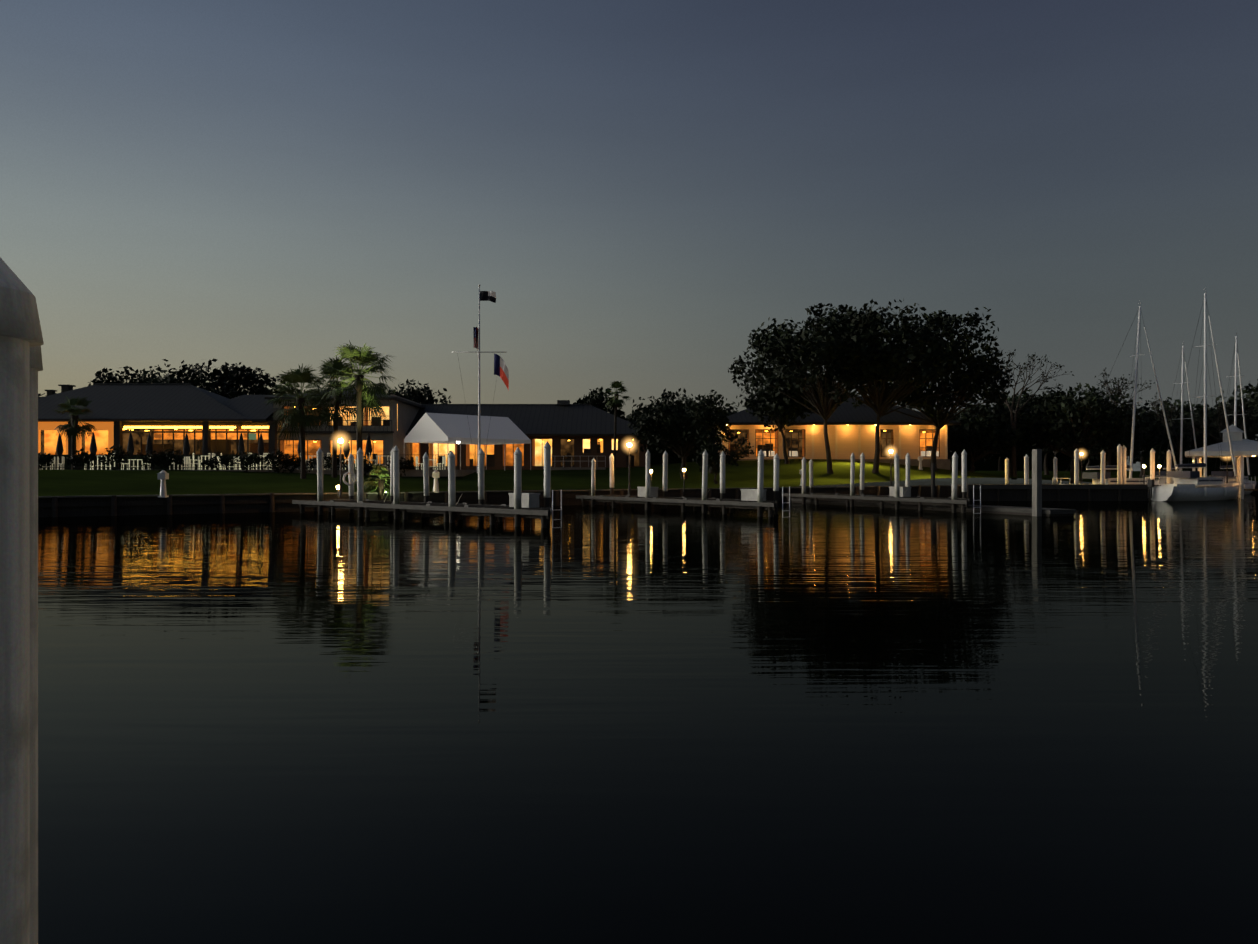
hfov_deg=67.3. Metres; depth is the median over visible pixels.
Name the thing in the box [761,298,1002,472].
oak
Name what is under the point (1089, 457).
tree
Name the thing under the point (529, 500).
dock pedestals
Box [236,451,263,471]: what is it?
terrace shrub
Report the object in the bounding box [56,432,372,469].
patio umbrellas
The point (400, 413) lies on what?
two storey block
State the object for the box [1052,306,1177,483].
sloop
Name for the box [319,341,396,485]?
tall palm
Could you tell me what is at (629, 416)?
tree
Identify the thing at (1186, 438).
tree
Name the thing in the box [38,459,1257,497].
lawn ground
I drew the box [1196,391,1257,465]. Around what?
tree
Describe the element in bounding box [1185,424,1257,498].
canopy
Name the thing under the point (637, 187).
sky
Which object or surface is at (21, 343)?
foreground pilings
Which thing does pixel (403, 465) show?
terrace shrub
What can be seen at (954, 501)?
pier
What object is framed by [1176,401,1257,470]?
bare tree
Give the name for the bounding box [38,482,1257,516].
bulkhead
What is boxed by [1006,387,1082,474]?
tree
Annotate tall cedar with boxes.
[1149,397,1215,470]
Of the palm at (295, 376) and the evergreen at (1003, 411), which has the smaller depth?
the palm at (295, 376)
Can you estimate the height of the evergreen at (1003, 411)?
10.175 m
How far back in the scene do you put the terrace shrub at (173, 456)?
67.64 m
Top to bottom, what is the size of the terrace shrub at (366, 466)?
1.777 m
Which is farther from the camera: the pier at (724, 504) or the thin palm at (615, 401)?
the thin palm at (615, 401)
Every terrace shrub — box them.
[38,452,54,469]
[66,448,97,469]
[98,445,130,469]
[141,451,170,469]
[160,448,183,469]
[201,452,236,470]
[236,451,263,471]
[262,449,288,472]
[284,455,316,472]
[323,454,347,469]
[354,456,378,475]
[386,457,413,476]
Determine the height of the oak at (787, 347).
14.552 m
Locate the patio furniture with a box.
[40,453,445,469]
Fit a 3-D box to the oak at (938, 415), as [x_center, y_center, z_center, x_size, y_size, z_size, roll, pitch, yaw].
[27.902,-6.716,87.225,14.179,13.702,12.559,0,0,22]
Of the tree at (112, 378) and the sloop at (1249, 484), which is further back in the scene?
the tree at (112, 378)
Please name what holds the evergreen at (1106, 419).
on the lawn ground at (743, 474)
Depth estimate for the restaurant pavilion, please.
80.61 m
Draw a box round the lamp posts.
[336,437,1227,496]
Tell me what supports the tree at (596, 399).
on the lawn ground at (743, 474)
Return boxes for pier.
[292,441,551,527]
[576,449,779,516]
[783,449,969,512]
[958,444,1201,500]
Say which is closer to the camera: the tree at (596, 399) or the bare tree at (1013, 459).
the bare tree at (1013, 459)
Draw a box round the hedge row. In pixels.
[647,445,1257,475]
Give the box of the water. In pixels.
[38,478,1257,943]
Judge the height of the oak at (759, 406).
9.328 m
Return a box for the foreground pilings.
[0,257,43,943]
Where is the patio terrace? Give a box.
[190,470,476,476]
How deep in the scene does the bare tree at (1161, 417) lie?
109.45 m
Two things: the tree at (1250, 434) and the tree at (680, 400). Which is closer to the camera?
the tree at (1250, 434)
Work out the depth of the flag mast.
75.71 m
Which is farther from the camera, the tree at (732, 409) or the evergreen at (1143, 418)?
the tree at (732, 409)
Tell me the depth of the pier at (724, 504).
49.65 m
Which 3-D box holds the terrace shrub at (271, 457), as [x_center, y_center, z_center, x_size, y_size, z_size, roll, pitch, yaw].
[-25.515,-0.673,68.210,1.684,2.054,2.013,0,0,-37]
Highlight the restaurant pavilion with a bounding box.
[38,383,277,469]
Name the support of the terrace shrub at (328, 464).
on the lawn ground at (743, 474)
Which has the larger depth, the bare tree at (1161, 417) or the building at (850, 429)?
the bare tree at (1161, 417)
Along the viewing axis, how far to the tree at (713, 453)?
71.73 m
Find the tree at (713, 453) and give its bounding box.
[692,428,754,483]
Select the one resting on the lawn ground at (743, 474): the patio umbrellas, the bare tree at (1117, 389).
the bare tree at (1117, 389)
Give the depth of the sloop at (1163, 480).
95.87 m
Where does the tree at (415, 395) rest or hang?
on the lawn ground at (743, 474)
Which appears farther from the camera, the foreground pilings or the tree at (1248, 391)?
the tree at (1248, 391)
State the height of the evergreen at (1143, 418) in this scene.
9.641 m
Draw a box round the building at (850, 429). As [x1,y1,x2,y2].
[712,395,960,469]
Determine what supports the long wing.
on the lawn ground at (743, 474)
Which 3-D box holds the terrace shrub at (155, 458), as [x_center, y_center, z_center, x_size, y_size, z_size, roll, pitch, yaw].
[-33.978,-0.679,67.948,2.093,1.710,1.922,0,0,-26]
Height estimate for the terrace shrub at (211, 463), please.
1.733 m
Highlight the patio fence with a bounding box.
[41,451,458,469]
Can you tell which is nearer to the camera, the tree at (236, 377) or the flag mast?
the flag mast
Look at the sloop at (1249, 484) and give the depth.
88.24 m
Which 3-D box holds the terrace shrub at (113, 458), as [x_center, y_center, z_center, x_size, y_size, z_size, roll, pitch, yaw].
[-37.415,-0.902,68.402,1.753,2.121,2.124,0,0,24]
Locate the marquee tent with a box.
[404,413,530,470]
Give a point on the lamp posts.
(341, 442)
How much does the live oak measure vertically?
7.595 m
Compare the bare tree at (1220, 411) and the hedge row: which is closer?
the bare tree at (1220, 411)
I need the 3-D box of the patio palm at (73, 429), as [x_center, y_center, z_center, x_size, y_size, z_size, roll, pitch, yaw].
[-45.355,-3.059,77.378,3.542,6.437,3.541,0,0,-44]
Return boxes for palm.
[52,396,97,469]
[262,363,338,478]
[305,356,366,477]
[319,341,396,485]
[364,463,401,499]
[604,381,629,469]
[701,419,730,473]
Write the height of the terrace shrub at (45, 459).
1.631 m
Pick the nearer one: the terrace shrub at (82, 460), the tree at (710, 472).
the terrace shrub at (82, 460)
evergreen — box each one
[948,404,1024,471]
[955,389,1071,475]
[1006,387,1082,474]
[1007,382,1139,482]
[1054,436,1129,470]
[1081,397,1175,477]
[1083,403,1201,476]
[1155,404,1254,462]
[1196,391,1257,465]
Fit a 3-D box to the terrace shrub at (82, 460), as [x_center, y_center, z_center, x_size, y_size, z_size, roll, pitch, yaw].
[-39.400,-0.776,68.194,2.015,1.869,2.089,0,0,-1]
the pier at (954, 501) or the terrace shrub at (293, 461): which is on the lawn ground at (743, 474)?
the terrace shrub at (293, 461)
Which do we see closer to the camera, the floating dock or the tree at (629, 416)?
the floating dock
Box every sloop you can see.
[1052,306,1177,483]
[1145,289,1239,500]
[1146,343,1202,485]
[1211,331,1255,494]
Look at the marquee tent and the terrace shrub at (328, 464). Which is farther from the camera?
the marquee tent
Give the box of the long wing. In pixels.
[406,400,654,469]
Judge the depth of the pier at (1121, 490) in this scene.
67.89 m
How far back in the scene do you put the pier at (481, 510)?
40.99 m
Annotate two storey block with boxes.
[265,387,424,469]
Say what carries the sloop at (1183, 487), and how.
in the water
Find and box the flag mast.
[457,284,508,472]
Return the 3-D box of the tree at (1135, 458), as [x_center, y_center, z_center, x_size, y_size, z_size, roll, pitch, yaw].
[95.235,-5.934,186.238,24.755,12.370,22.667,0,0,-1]
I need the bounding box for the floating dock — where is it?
[791,449,1075,516]
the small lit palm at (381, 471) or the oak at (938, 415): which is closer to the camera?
the small lit palm at (381, 471)
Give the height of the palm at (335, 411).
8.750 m
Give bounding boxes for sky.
[0,0,1257,470]
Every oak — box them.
[627,388,737,478]
[728,304,920,473]
[736,366,824,463]
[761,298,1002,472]
[852,330,1014,470]
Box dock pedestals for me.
[158,456,980,527]
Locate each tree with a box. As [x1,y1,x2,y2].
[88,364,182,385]
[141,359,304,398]
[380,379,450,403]
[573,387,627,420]
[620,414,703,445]
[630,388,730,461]
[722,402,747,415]
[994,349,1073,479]
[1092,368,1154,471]
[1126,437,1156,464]
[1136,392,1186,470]
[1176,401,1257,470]
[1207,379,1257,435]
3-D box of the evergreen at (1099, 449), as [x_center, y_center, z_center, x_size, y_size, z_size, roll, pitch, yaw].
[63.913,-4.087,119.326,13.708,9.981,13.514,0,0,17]

